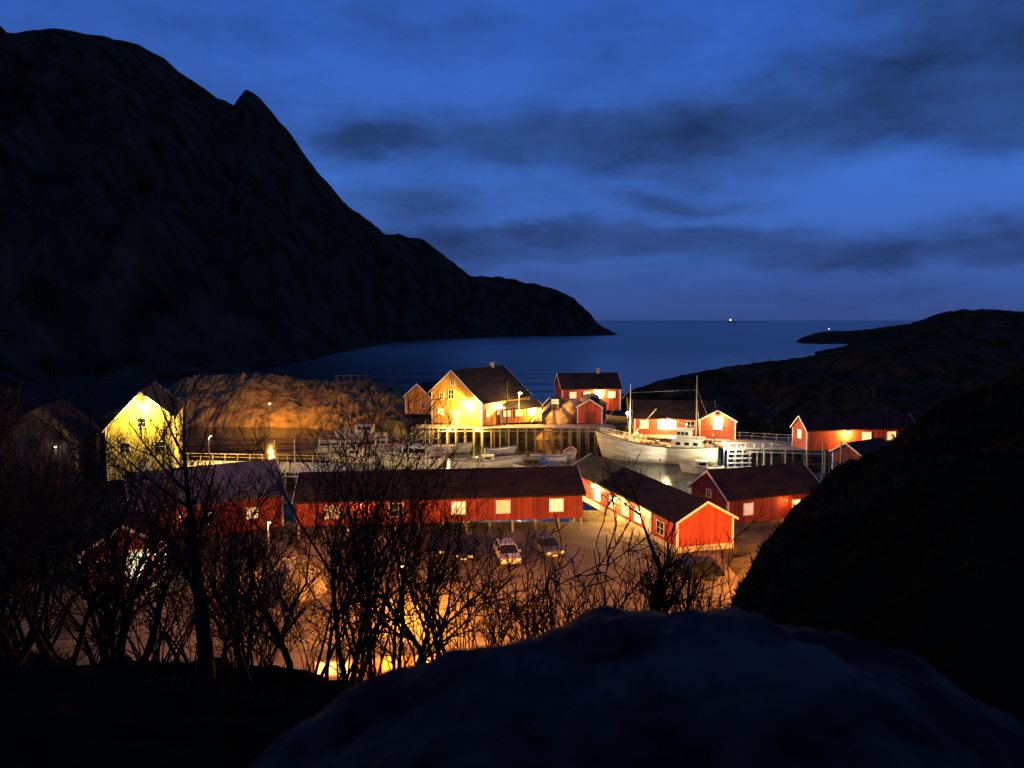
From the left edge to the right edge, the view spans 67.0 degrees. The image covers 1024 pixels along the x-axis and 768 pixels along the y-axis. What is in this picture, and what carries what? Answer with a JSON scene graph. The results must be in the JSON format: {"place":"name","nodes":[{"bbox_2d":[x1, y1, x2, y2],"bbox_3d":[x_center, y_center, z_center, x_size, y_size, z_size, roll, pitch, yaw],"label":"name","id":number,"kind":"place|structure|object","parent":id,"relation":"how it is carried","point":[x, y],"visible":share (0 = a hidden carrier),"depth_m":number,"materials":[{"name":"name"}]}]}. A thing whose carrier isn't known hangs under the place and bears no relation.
{"place":"outdoors","nodes":[
{"label":"outdoors","id":0,"kind":"place"},
{"bbox_2d":[103,372,413,429],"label":"rock knoll","id":1,"kind":"structure","parent":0,"point":[296,402],"depth_m":165.48,"materials":[{"name":"brown stone"}]},
{"bbox_2d":[0,26,617,391],"bbox_3d":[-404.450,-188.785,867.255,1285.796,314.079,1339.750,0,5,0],"label":"mountain","id":2,"kind":"structure","parent":0,"point":[151,202],"depth_m":534.95,"materials":[{"name":"black stone"}]},
{"bbox_2d":[77,522,740,679],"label":"gravel parking lot","id":3,"kind":"structure","parent":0,"point":[574,538],"depth_m":61.83,"materials":[{"name":"brown gravel"}]},
{"bbox_2d":[262,555,326,601],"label":"boulder","id":4,"kind":"object","parent":3,"relation":"on","point":[295,577],"visible":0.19,"depth_m":56.97,"materials":[{"name":"brown stone"}]},
{"bbox_2d":[309,640,435,677],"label":"orange shed","id":5,"kind":"structure","parent":3,"relation":"on","point":[333,672],"depth_m":44.56,"materials":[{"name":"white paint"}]},
{"bbox_2d":[493,538,520,565],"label":"parked car","id":6,"kind":"object","parent":3,"relation":"on","point":[513,547],"visible":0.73,"depth_m":65.06,"materials":[{"name":"silver metal"}]},
{"bbox_2d":[528,532,563,558],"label":"parked car","id":7,"kind":"object","parent":3,"relation":"on","point":[553,550],"visible":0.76,"depth_m":67.16,"materials":[{"name":"grey paint"}]},
{"bbox_2d":[668,556,724,580],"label":"parked car","id":8,"kind":"object","parent":3,"relation":"on","point":[708,562],"visible":0.39,"depth_m":60.71,"materials":[{"name":"black paint"}]},
{"bbox_2d":[1,397,831,661],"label":"village ground","id":9,"kind":"structure","parent":0,"point":[750,538],"depth_m":81.68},
{"bbox_2d":[0,399,101,487],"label":"dim store house","id":10,"kind":"structure","parent":9,"relation":"on","point":[51,437],"depth_m":93.77,"materials":[{"name":"brown wood"}]},
{"bbox_2d":[121,458,286,539],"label":"grey roofed house","id":11,"kind":"structure","parent":9,"relation":"on","point":[249,464],"depth_m":75.71,"materials":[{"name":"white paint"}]},
{"bbox_2d":[403,380,439,414],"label":"ochre shed","id":12,"kind":"structure","parent":9,"relation":"on","point":[425,388],"depth_m":153.37,"materials":[{"name":"orange paint"}]},
{"bbox_2d":[292,465,586,538],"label":"long red boathouse","id":13,"kind":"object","parent":9,"relation":"on","point":[541,492],"visible":0.46,"depth_m":74.98,"materials":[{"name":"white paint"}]},
{"bbox_2d":[428,362,532,445],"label":"ochre warehouse","id":14,"kind":"structure","parent":9,"relation":"on","point":[477,396],"depth_m":138.61,"materials":[{"name":"yellow wood"}]},
{"bbox_2d":[498,399,543,422],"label":"net shed","id":15,"kind":"structure","parent":9,"relation":"on","point":[522,410],"depth_m":141.12,"materials":[{"name":"yellow paint"}]},
{"bbox_2d":[546,407,576,429],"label":"shore rock","id":16,"kind":"object","parent":9,"relation":"on","point":[561,416],"visible":0.64,"depth_m":143.41,"materials":[{"name":"beige stone"}]},
{"bbox_2d":[553,368,622,410],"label":"red farmhouse","id":17,"kind":"object","parent":9,"relation":"on","point":[607,387],"visible":0.73,"depth_m":152.59,"materials":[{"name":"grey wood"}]},
{"bbox_2d":[576,396,606,423],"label":"red boathouse","id":18,"kind":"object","parent":9,"relation":"on","point":[592,410],"visible":0.94,"depth_m":139.14,"materials":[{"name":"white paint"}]},
{"bbox_2d":[829,437,887,469],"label":"dark shed","id":19,"kind":"structure","parent":9,"relation":"on","point":[871,444],"depth_m":107.90,"materials":[{"name":"red paint"}]},
{"bbox_2d":[0,320,918,524],"bbox_3d":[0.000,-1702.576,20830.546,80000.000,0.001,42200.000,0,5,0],"label":"sea","id":20,"kind":"structure","parent":0,"point":[635,354],"depth_m":375.04,"materials":[{"name":"liquid"}]},
{"bbox_2d":[182,453,352,485],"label":"quay","id":21,"kind":"structure","parent":20,"relation":"in","point":[297,468],"depth_m":108.64,"materials":[{"name":"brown wood"}]},
{"bbox_2d":[102,381,184,480],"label":"floodlit fish house","id":22,"kind":"structure","parent":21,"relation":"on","point":[152,406],"depth_m":97.38,"materials":[{"name":"yellow paint"}]},
{"bbox_2d":[377,428,444,469],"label":"cabin cruiser","id":23,"kind":"object","parent":20,"relation":"on","point":[440,460],"visible":0.49,"depth_m":113.95,"materials":[{"name":"grey wood"}]},
{"bbox_2d":[452,454,526,468],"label":"long white boat","id":24,"kind":"object","parent":20,"relation":"on","point":[491,461],"visible":0.82,"depth_m":115.16,"materials":[{"name":"grey wood"}]},
{"bbox_2d":[411,424,615,446],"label":"quay","id":25,"kind":"structure","parent":20,"relation":"in","point":[561,427],"depth_m":134.45,"materials":[{"name":"brown wood"}]},
{"bbox_2d":[595,384,719,465],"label":"fishing vessel","id":26,"kind":"object","parent":20,"relation":"on","point":[684,445],"visible":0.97,"depth_m":118.75,"materials":[{"name":"grey wood"}]},
{"bbox_2d":[679,459,724,473],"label":"white day boat","id":27,"kind":"object","parent":20,"relation":"on","point":[699,466],"visible":0.81,"depth_m":111.02,"materials":[{"name":"grey wood"}]},
{"bbox_2d":[624,426,802,463],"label":"back quay","id":28,"kind":"structure","parent":20,"relation":"in","point":[736,440],"depth_m":120.05,"materials":[{"name":"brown wood"}]},
{"bbox_2d":[632,399,715,434],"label":"quay store","id":29,"kind":"structure","parent":28,"relation":"on","point":[660,423],"depth_m":126.20,"materials":[{"name":"red paint"}]},
{"bbox_2d":[699,405,737,459],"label":"lit boathouse","id":30,"kind":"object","parent":28,"relation":"on","point":[722,420],"visible":0.78,"depth_m":121.49,"materials":[{"name":"red paint"}]},
{"bbox_2d":[713,441,773,467],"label":"white jetty","id":31,"kind":"object","parent":20,"relation":"in","point":[728,447],"visible":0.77,"depth_m":113.45,"materials":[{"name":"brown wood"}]},
{"bbox_2d":[739,445,831,472],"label":"cabin pier","id":32,"kind":"structure","parent":20,"relation":"in","point":[777,448],"depth_m":113.13,"materials":[{"name":"brown wood"}]},
{"bbox_2d":[790,413,915,472],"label":"red cabin","id":33,"kind":"object","parent":32,"relation":"on","point":[811,432],"visible":0.62,"depth_m":112.25,"materials":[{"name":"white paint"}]},
{"bbox_2d":[0,357,1023,767],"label":"hillside","id":34,"kind":"structure","parent":0,"point":[928,567],"depth_m":6.11,"materials":[{"name":"black plant"}]},
{"bbox_2d":[0,382,37,649],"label":"bare tree","id":35,"kind":"object","parent":34,"relation":"on","point":[14,645],"visible":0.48,"depth_m":19.10,"materials":[{"name":"brown plant"}]},
{"bbox_2d":[0,502,64,666],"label":"bare tree","id":36,"kind":"object","parent":34,"relation":"on","point":[7,656],"visible":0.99,"depth_m":9.01,"materials":[{"name":"brown plant"}]},
{"bbox_2d":[0,461,79,595],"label":"bare tree","id":37,"kind":"object","parent":34,"relation":"on","point":[20,539],"visible":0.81,"depth_m":10.11,"materials":[{"name":"brown plant"}]},
{"bbox_2d":[0,460,89,661],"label":"bare tree","id":38,"kind":"object","parent":34,"relation":"on","point":[39,641],"visible":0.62,"depth_m":12.11,"materials":[{"name":"brown plant"}]},
{"bbox_2d":[0,381,93,652],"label":"bare tree","id":39,"kind":"object","parent":34,"relation":"on","point":[46,623],"visible":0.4,"depth_m":14.86,"materials":[{"name":"brown plant"}]},
{"bbox_2d":[0,451,97,663],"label":"bare tree","id":40,"kind":"object","parent":34,"relation":"on","point":[73,620],"visible":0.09,"depth_m":19.43,"materials":[{"name":"brown plant"}]},
{"bbox_2d":[0,456,98,657],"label":"bare tree","id":41,"kind":"object","parent":34,"relation":"on","point":[44,635],"visible":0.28,"depth_m":13.65,"materials":[{"name":"brown plant"}]},
{"bbox_2d":[0,402,98,596],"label":"bare tree","id":42,"kind":"object","parent":34,"relation":"on","point":[29,565],"visible":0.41,"depth_m":13.46,"materials":[{"name":"brown plant"}]},
{"bbox_2d":[0,402,120,647],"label":"bare tree","id":43,"kind":"object","parent":34,"relation":"on","point":[13,602],"visible":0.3,"depth_m":14.50,"materials":[{"name":"brown plant"}]},
{"bbox_2d":[0,395,149,665],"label":"bare tree","id":44,"kind":"object","parent":34,"relation":"on","point":[30,639],"visible":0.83,"depth_m":11.36,"materials":[{"name":"brown plant"}]},
{"bbox_2d":[0,376,161,648],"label":"bare tree","id":45,"kind":"object","parent":34,"relation":"on","point":[12,612],"visible":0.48,"depth_m":13.90,"materials":[{"name":"brown plant"}]},
{"bbox_2d":[3,462,163,660],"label":"bare tree","id":46,"kind":"object","parent":34,"relation":"on","point":[134,649],"visible":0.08,"depth_m":21.98,"materials":[{"name":"brown plant"}]},
{"bbox_2d":[1,424,167,656],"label":"bare tree","id":47,"kind":"object","parent":34,"relation":"on","point":[69,626],"visible":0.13,"depth_m":19.03,"materials":[{"name":"brown plant"}]},
{"bbox_2d":[0,398,169,658],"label":"bare tree","id":48,"kind":"object","parent":34,"relation":"on","point":[107,547],"visible":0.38,"depth_m":12.97,"materials":[{"name":"brown plant"}]},
{"bbox_2d":[1,433,194,660],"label":"bare tree","id":49,"kind":"object","parent":34,"relation":"on","point":[106,637],"visible":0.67,"depth_m":10.76,"materials":[{"name":"brown plant"}]},
{"bbox_2d":[21,408,181,650],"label":"bare tree","id":50,"kind":"object","parent":34,"relation":"on","point":[63,617],"visible":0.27,"depth_m":14.77,"materials":[{"name":"brown plant"}]},
{"bbox_2d":[0,411,205,660],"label":"bare tree","id":51,"kind":"object","parent":34,"relation":"on","point":[85,584],"visible":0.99,"depth_m":10.05,"materials":[{"name":"brown plant"}]},
{"bbox_2d":[21,417,208,675],"bbox_3d":[-6.404,2.706,11.957,2.712,4.517,2.590,4,6,39],"label":"bare tree","id":52,"kind":"object","parent":34,"relation":"on","point":[179,661],"visible":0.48,"depth_m":12.11,"materials":[{"name":"brown plant"}]},
{"bbox_2d":[20,427,220,663],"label":"bare tree","id":53,"kind":"object","parent":34,"relation":"on","point":[76,653],"visible":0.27,"depth_m":15.63,"materials":[{"name":"brown plant"}]},
{"bbox_2d":[50,347,229,679],"bbox_3d":[-5.336,2.073,11.455,2.341,5.275,2.153,-4,6,-40],"label":"bare tree","id":54,"kind":"object","parent":34,"relation":"on","point":[208,662],"visible":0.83,"depth_m":11.76,"materials":[{"name":"brown plant"}]},
{"bbox_2d":[80,394,202,660],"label":"bare tree","id":55,"kind":"object","parent":34,"relation":"on","point":[134,586],"visible":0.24,"depth_m":17.01,"materials":[{"name":"brown plant"}]},
{"bbox_2d":[71,413,246,654],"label":"bare tree","id":56,"kind":"object","parent":34,"relation":"on","point":[118,640],"visible":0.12,"depth_m":20.55,"materials":[{"name":"brown plant"}]},
{"bbox_2d":[106,449,233,672],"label":"bare tree","id":57,"kind":"object","parent":34,"relation":"on","point":[157,660],"visible":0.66,"depth_m":10.84,"materials":[{"name":"brown plant"}]},
{"bbox_2d":[113,506,231,670],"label":"bare tree","id":58,"kind":"object","parent":34,"relation":"on","point":[153,659],"visible":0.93,"depth_m":8.77,"materials":[{"name":"brown plant"}]},
{"bbox_2d":[93,366,263,661],"bbox_3d":[-5.318,2.125,12.597,2.401,4.779,2.776,1,5,12],"label":"bare tree","id":59,"kind":"object","parent":34,"relation":"on","point":[122,645],"visible":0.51,"depth_m":12.39,"materials":[{"name":"brown plant"}]},
{"bbox_2d":[106,421,263,663],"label":"bare tree","id":60,"kind":"object","parent":34,"relation":"on","point":[144,658],"visible":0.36,"depth_m":15.34,"materials":[{"name":"brown plant"}]},
{"bbox_2d":[134,501,258,686],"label":"bare tree","id":61,"kind":"object","parent":34,"relation":"on","point":[208,615],"visible":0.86,"depth_m":8.95,"materials":[{"name":"brown plant"}]},
{"bbox_2d":[142,473,275,690],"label":"bare tree","id":62,"kind":"object","parent":34,"relation":"on","point":[245,674],"visible":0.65,"depth_m":10.39,"materials":[{"name":"brown plant"}]},
{"bbox_2d":[145,492,297,659],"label":"bare tree","id":63,"kind":"object","parent":34,"relation":"on","point":[225,651],"visible":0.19,"depth_m":16.87,"materials":[{"name":"brown plant"}]},
{"bbox_2d":[132,463,314,665],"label":"bare tree","id":64,"kind":"object","parent":34,"relation":"on","point":[213,635],"visible":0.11,"depth_m":25.79,"materials":[{"name":"brown plant"}]},
{"bbox_2d":[166,487,282,664],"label":"bare tree","id":65,"kind":"object","parent":34,"relation":"on","point":[232,642],"visible":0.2,"depth_m":19.48,"materials":[{"name":"brown plant"}]},
{"bbox_2d":[161,470,304,667],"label":"bare tree","id":66,"kind":"object","parent":34,"relation":"on","point":[253,644],"visible":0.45,"depth_m":13.74,"materials":[{"name":"brown plant"}]},
{"bbox_2d":[171,447,296,685],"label":"bare tree","id":67,"kind":"object","parent":34,"relation":"on","point":[246,657],"visible":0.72,"depth_m":11.93,"materials":[{"name":"brown plant"}]},
{"bbox_2d":[147,409,326,676],"bbox_3d":[-3.195,2.029,9.428,2.264,3.392,2.370,-3,5,-28],"label":"bare tree","id":68,"kind":"object","parent":34,"relation":"on","point":[179,651],"visible":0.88,"depth_m":9.49,"materials":[{"name":"brown plant"}]},
{"bbox_2d":[190,448,330,667],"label":"bare tree","id":69,"kind":"object","parent":34,"relation":"on","point":[289,662],"visible":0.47,"depth_m":14.99,"materials":[{"name":"brown plant"}]},
{"bbox_2d":[228,527,300,664],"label":"bare sapling","id":70,"kind":"object","parent":34,"relation":"on","point":[256,650],"visible":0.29,"depth_m":18.86,"materials":[{"name":"brown plant"}]},
{"bbox_2d":[243,461,381,696],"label":"bare tree","id":71,"kind":"object","parent":34,"relation":"on","point":[276,647],"visible":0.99,"depth_m":8.82,"materials":[{"name":"brown plant"}]},
{"bbox_2d":[262,539,410,697],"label":"bare sapling","id":72,"kind":"object","parent":34,"relation":"on","point":[340,640],"visible":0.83,"depth_m":10.46,"materials":[{"name":"brown plant"}]},
{"bbox_2d":[233,378,466,690],"bbox_3d":[-1.967,2.640,11.253,2.990,5.506,3.268,4,6,38],"label":"bare tree","id":73,"kind":"object","parent":34,"relation":"on","point":[342,666],"visible":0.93,"depth_m":11.32,"materials":[{"name":"brown plant"}]},
{"bbox_2d":[281,457,426,675],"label":"bare tree","id":74,"kind":"object","parent":34,"relation":"on","point":[320,654],"visible":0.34,"depth_m":15.43,"materials":[{"name":"brown plant"}]},
{"bbox_2d":[283,425,443,662],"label":"bare tree","id":75,"kind":"object","parent":34,"relation":"on","point":[417,645],"visible":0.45,"depth_m":14.62,"materials":[{"name":"brown plant"}]},
{"bbox_2d":[277,431,449,668],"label":"bare tree","id":76,"kind":"object","parent":34,"relation":"on","point":[390,653],"visible":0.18,"depth_m":16.12,"materials":[{"name":"brown plant"}]},
{"bbox_2d":[317,422,416,681],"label":"bare tree","id":77,"kind":"object","parent":34,"relation":"on","point":[326,677],"visible":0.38,"depth_m":13.87,"materials":[{"name":"brown plant"}]},
{"bbox_2d":[290,454,458,678],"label":"bare tree","id":78,"kind":"object","parent":34,"relation":"on","point":[373,668],"visible":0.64,"depth_m":11.90,"materials":[{"name":"brown plant"}]},
{"bbox_2d":[285,376,483,681],"bbox_3d":[-2.476,2.919,15.511,3.822,6.279,3.706,-1,5,-11],"label":"bare tree","id":79,"kind":"object","parent":34,"relation":"on","point":[365,632],"visible":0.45,"depth_m":15.23,"materials":[{"name":"brown plant"}]},
{"bbox_2d":[262,424,507,681],"bbox_3d":[-2.279,3.963,14.996,3.890,6.218,4.074,2,5,20],"label":"bare tree","id":80,"kind":"object","parent":34,"relation":"on","point":[349,670],"visible":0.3,"depth_m":15.36,"materials":[{"name":"brown plant"}]},
{"bbox_2d":[327,406,482,682],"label":"bare tree","id":81,"kind":"object","parent":34,"relation":"on","point":[408,468],"visible":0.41,"depth_m":15.84,"materials":[{"name":"brown plant"}]},
{"bbox_2d":[355,481,466,665],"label":"bare tree","id":82,"kind":"object","parent":34,"relation":"on","point":[421,655],"visible":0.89,"depth_m":11.01,"materials":[{"name":"brown plant"}]},
{"bbox_2d":[344,482,503,654],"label":"bare tree","id":83,"kind":"object","parent":34,"relation":"on","point":[441,587],"visible":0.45,"depth_m":15.65,"materials":[{"name":"brown plant"}]},
{"bbox_2d":[370,496,489,658],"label":"bare tree","id":84,"kind":"object","parent":34,"relation":"on","point":[433,622],"visible":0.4,"depth_m":15.68,"materials":[{"name":"brown plant"}]},
{"bbox_2d":[306,396,561,668],"bbox_3d":[-1.080,2.922,14.110,3.908,5.457,3.789,3,6,35],"label":"bare tree","id":85,"kind":"object","parent":34,"relation":"on","point":[401,579],"visible":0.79,"depth_m":14.11,"materials":[{"name":"brown plant"}]},
{"bbox_2d":[386,451,539,657],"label":"bare tree","id":86,"kind":"object","parent":34,"relation":"on","point":[453,610],"visible":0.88,"depth_m":13.11,"materials":[{"name":"brown plant"}]},
{"bbox_2d":[431,528,519,650],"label":"bare sapling","id":87,"kind":"object","parent":34,"relation":"on","point":[453,593],"visible":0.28,"depth_m":18.77,"materials":[{"name":"brown plant"}]},
{"bbox_2d":[454,544,541,648],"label":"bare sapling","id":88,"kind":"object","parent":34,"relation":"on","point":[490,610],"visible":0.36,"depth_m":17.95,"materials":[{"name":"brown plant"}]},
{"bbox_2d":[496,562,554,641],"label":"bare sapling","id":89,"kind":"object","parent":34,"relation":"on","point":[535,625],"visible":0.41,"depth_m":15.44,"materials":[{"name":"brown plant"}]},
{"bbox_2d":[466,520,594,644],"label":"bare sapling","id":90,"kind":"object","parent":34,"relation":"on","point":[514,610],"visible":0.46,"depth_m":16.21,"materials":[{"name":"brown plant"}]},
{"bbox_2d":[454,513,609,645],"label":"bare sapling","id":91,"kind":"object","parent":34,"relation":"on","point":[584,602],"visible":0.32,"depth_m":22.27,"materials":[{"name":"brown plant"}]},
{"bbox_2d":[489,489,657,631],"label":"bare sapling","id":92,"kind":"object","parent":34,"relation":"on","point":[608,565],"visible":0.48,"depth_m":17.47,"materials":[{"name":"brown plant"}]},
{"bbox_2d":[522,489,624,631],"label":"bare sapling","id":93,"kind":"object","parent":34,"relation":"on","point":[606,508],"visible":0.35,"depth_m":20.96,"materials":[{"name":"brown plant"}]},
{"bbox_2d":[248,604,1023,767],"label":"foreground boulder","id":94,"kind":"object","parent":34,"relation":"on","point":[606,686],"visible":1,"depth_m":1.86,"materials":[{"name":"stone"}]},
{"bbox_2d":[570,451,733,612],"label":"bare tree","id":95,"kind":"object","parent":34,"relation":"on","point":[670,602],"visible":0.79,"depth_m":14.13,"materials":[{"name":"brown plant"}]},
{"bbox_2d":[596,499,719,611],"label":"bare tree","id":96,"kind":"object","parent":34,"relation":"on","point":[622,535],"visible":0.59,"depth_m":15.35,"materials":[{"name":"brown plant"}]},
{"bbox_2d":[587,528,729,608],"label":"bare sapling","id":97,"kind":"object","parent":34,"relation":"on","point":[631,589],"visible":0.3,"depth_m":16.47,"materials":[{"name":"brown plant"}]},
{"bbox_2d":[639,515,712,611],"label":"bare sapling","id":98,"kind":"object","parent":34,"relation":"on","point":[662,576],"visible":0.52,"depth_m":13.71,"materials":[{"name":"brown plant"}]},
{"bbox_2d":[639,547,732,612],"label":"bare sapling","id":99,"kind":"object","parent":34,"relation":"on","point":[711,609],"visible":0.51,"depth_m":13.72,"materials":[{"name":"brown plant"}]},
{"bbox_2d":[671,506,777,611],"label":"bare sapling","id":100,"kind":"object","parent":34,"relation":"on","point":[752,561],"visible":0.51,"depth_m":15.66,"materials":[{"name":"brown plant"}]},
{"bbox_2d":[0,0,1023,319],"label":"sky","id":101,"kind":"structure","parent":0,"point":[625,159],"materials":[{"name":"blue"}]},
{"bbox_2d":[571,453,738,552],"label":"gabled red house","id":102,"kind":"structure","parent":0,"point":[708,520],"depth_m":72.16,"materials":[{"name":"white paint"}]},
{"bbox_2d":[687,462,819,523],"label":"house","id":103,"kind":"structure","parent":0,"point":[744,494],"depth_m":80.14,"materials":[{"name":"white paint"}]},
{"bbox_2d":[621,346,1023,442],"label":"shore hill","id":104,"kind":"structure","parent":0,"point":[831,383],"depth_m":171.80,"materials":[{"name":"black stone"}]},
{"bbox_2d":[796,324,907,343],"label":"headland","id":105,"kind":"structure","parent":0,"point":[838,337],"depth_m":763.08,"materials":[{"name":"black stone"}]},
{"bbox_2d":[815,309,1023,354],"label":"hill","id":106,"kind":"structure","parent":0,"point":[988,329],"depth_m":309.35,"materials":[{"name":"black stone"}]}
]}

